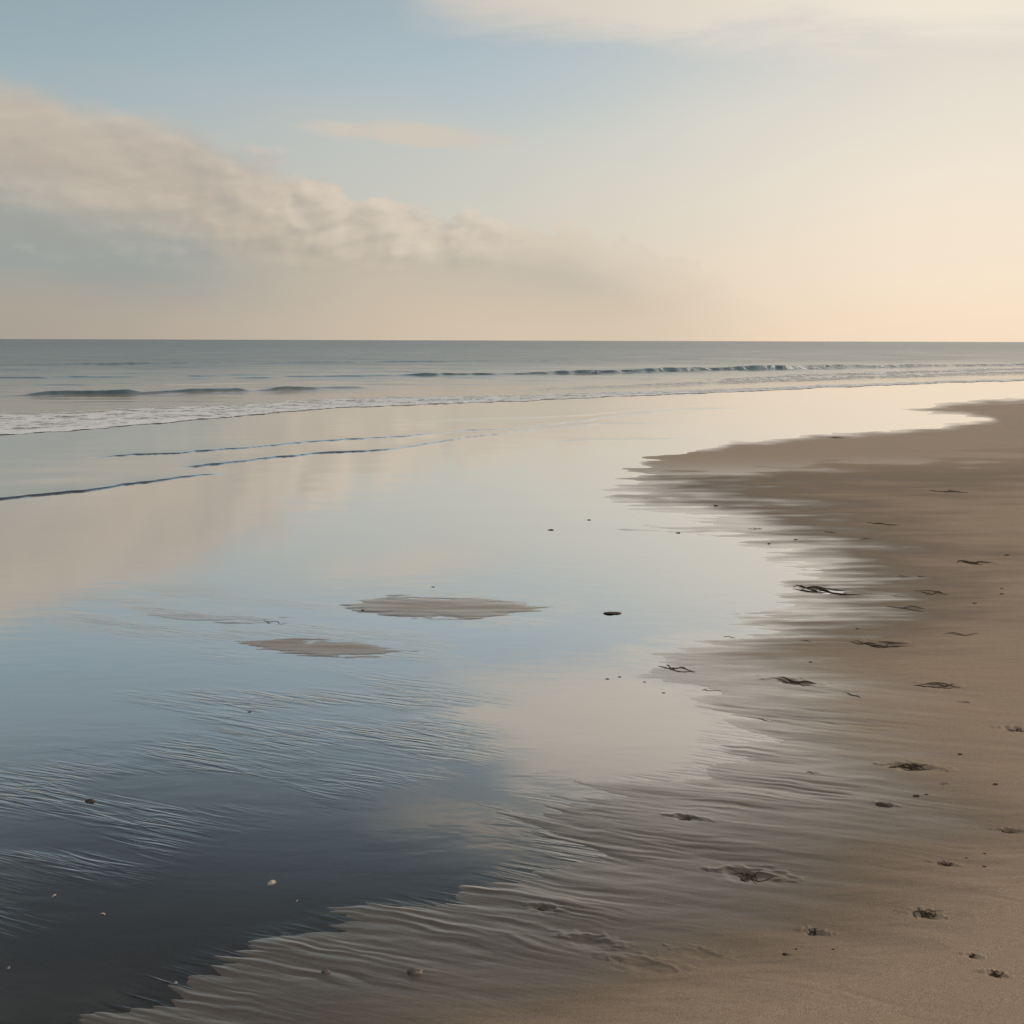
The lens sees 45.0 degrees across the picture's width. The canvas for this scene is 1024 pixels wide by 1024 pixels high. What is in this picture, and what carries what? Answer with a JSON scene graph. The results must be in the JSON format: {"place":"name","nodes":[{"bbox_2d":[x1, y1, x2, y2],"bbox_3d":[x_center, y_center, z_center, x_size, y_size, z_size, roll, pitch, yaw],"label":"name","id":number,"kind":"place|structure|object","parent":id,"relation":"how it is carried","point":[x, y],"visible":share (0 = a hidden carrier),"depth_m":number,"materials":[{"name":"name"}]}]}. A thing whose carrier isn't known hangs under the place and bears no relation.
{"place":"outdoors","nodes":[
{"label":"outdoors","id":0,"kind":"place"},
{"bbox_2d":[0,398,1023,1023],"bbox_3d":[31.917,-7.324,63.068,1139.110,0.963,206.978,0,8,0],"label":"sand","id":1,"kind":"structure","parent":0,"point":[656,910],"depth_m":4.10,"materials":[{"name":"brown sand"}]},
{"bbox_2d":[407,968,422,974],"bbox_3d":[-0.253,1.202,3.228,0.043,0.017,0.027,3,10,9],"label":"stone","id":2,"kind":"object","parent":1,"relation":"on","point":[414,971],"visible":1,"depth_m":3.22,"materials":[{"name":"white stone"}]},
{"bbox_2d":[735,871,772,883],"bbox_3d":[0.737,1.130,3.839,0.088,0.013,0.126,-7,11,-42],"label":"seaweed clump","id":3,"kind":"object","parent":1,"relation":"on","point":[749,877],"visible":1,"depth_m":3.83,"materials":[{"name":"brown plant"}]},
{"bbox_2d":[769,677,814,685],"bbox_3d":[1.406,0.851,6.197,0.266,0.012,0.095,7,10,40],"label":"seaweed strand","id":4,"kind":"object","parent":1,"relation":"on","point":[795,681],"visible":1,"depth_m":6.19},
{"bbox_2d":[808,928,817,935],"bbox_3d":[0.832,1.164,3.424,0.027,0.012,0.051,4,9,26],"label":"seaweed clump","id":5,"kind":"object","parent":1,"relation":"on","point":[814,933],"visible":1,"depth_m":3.42,"materials":[{"name":"black plant"}]},
{"bbox_2d":[853,640,900,647],"bbox_3d":[2.086,0.752,7.003,0.319,0.015,0.190,2,8,12],"label":"seaweed strand","id":6,"kind":"object","parent":1,"relation":"on","point":[886,646],"visible":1,"depth_m":7.01},
{"bbox_2d":[875,802,893,807],"bbox_3d":[1.342,1.057,4.441,0.077,0.018,0.052,4,13,15],"label":"flat stone","id":7,"kind":"object","parent":1,"relation":"on","point":[883,804],"visible":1,"depth_m":4.44,"materials":[{"name":"black stone"}]},
{"bbox_2d":[888,606,924,611],"bbox_3d":[2.580,0.621,8.047,0.102,0.015,0.274,-7,11,-41],"label":"seaweed strand","id":8,"kind":"object","parent":1,"relation":"on","point":[907,608],"visible":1,"depth_m":8.04},
{"bbox_2d":[889,763,930,770],"bbox_3d":[1.566,1.004,4.864,0.164,0.016,0.089,4,9,24],"label":"seaweed clump","id":9,"kind":"object","parent":1,"relation":"on","point":[912,766],"visible":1,"depth_m":4.87,"materials":[{"name":"black plant"}]},
{"bbox_2d":[913,907,938,918],"bbox_3d":[1.172,1.139,3.493,0.078,0.014,0.081,6,10,34],"label":"seaweed clump","id":10,"kind":"object","parent":1,"relation":"on","point":[925,913],"visible":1,"depth_m":3.50,"materials":[{"name":"black plant"}]},
{"bbox_2d":[916,590,949,594],"bbox_3d":[2.913,0.554,8.581,0.139,0.016,0.226,-2,8,-15],"label":"seaweed strand","id":11,"kind":"object","parent":1,"relation":"on","point":[933,591],"visible":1,"depth_m":8.57},
{"bbox_2d":[914,682,959,688],"bbox_3d":[2.088,0.853,6.070,0.227,0.014,0.096,1,8,6],"label":"seaweed strand","id":12,"kind":"object","parent":1,"relation":"on","point":[936,683],"visible":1,"depth_m":6.07},
{"bbox_2d":[957,560,992,564],"bbox_3d":[3.683,0.402,9.800,0.286,0.016,0.166,2,8,11],"label":"seaweed strand","id":13,"kind":"object","parent":1,"relation":"on","point":[964,561],"visible":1,"depth_m":9.82},
{"bbox_2d":[990,969,1002,977],"bbox_3d":[1.231,1.173,3.140,0.033,0.014,0.025,3,8,21],"label":"seaweed clump","id":14,"kind":"object","parent":1,"relation":"on","point":[994,974],"visible":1,"depth_m":3.14,"materials":[{"name":"black plant"}]},
{"bbox_2d":[0,365,1023,979],"bbox_3d":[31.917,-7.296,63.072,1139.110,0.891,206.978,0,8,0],"label":"shallow water","id":15,"kind":"structure","parent":0,"point":[310,521],"depth_m":8.88,"materials":[{"name":"blue liquid"}]},
{"bbox_2d":[267,880,275,885],"bbox_3d":[-0.741,1.141,3.814,0.020,0.010,0.035,0,14,30],"label":"shell","id":16,"kind":"object","parent":15,"relation":"on","point":[271,882],"visible":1,"depth_m":3.81},
{"bbox_2d":[604,612,620,613],"bbox_3d":[0.641,0.645,7.906,0.123,0.012,0.109,0,3,8],"label":"flat stone","id":17,"kind":"object","parent":15,"relation":"on","point":[612,612],"visible":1,"depth_m":7.88,"materials":[{"name":"black stone"}]},
{"bbox_2d":[660,665,694,672],"bbox_3d":[0.869,0.822,6.484,0.093,0.008,0.257,-7,11,-42],"label":"seaweed strand","id":18,"kind":"object","parent":15,"relation":"on","point":[672,668],"visible":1,"depth_m":6.48},
{"bbox_2d":[796,585,863,595],"bbox_3d":[2.213,0.551,8.671,0.546,0.013,0.211,5,9,33],"label":"seaweed strand","id":19,"kind":"object","parent":15,"relation":"on","point":[815,587],"visible":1,"depth_m":8.69},
{"bbox_2d":[0,339,1023,434],"bbox_3d":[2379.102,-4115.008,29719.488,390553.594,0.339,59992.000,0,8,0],"label":"sea","id":20,"kind":"structure","parent":0,"point":[139,373],"depth_m":77.53,"materials":[{"name":"liquid"}]},
{"bbox_2d":[0,364,1023,433],"bbox_3d":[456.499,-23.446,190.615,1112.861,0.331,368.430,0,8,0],"label":"sea foam","id":21,"kind":"object","parent":20,"relation":"on","point":[7,426],"visible":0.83,"depth_m":33.00,"materials":[{"name":"white"}]},
{"bbox_2d":[0,0,1023,341],"label":"sky","id":22,"kind":"structure","parent":0,"point":[502,170],"materials":[{"name":"blue"}]},
{"bbox_2d":[928,490,965,492],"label":"seaweed strand","id":23,"kind":"object","parent":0,"point":[947,491],"visible":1,"depth_m":14.75}
]}

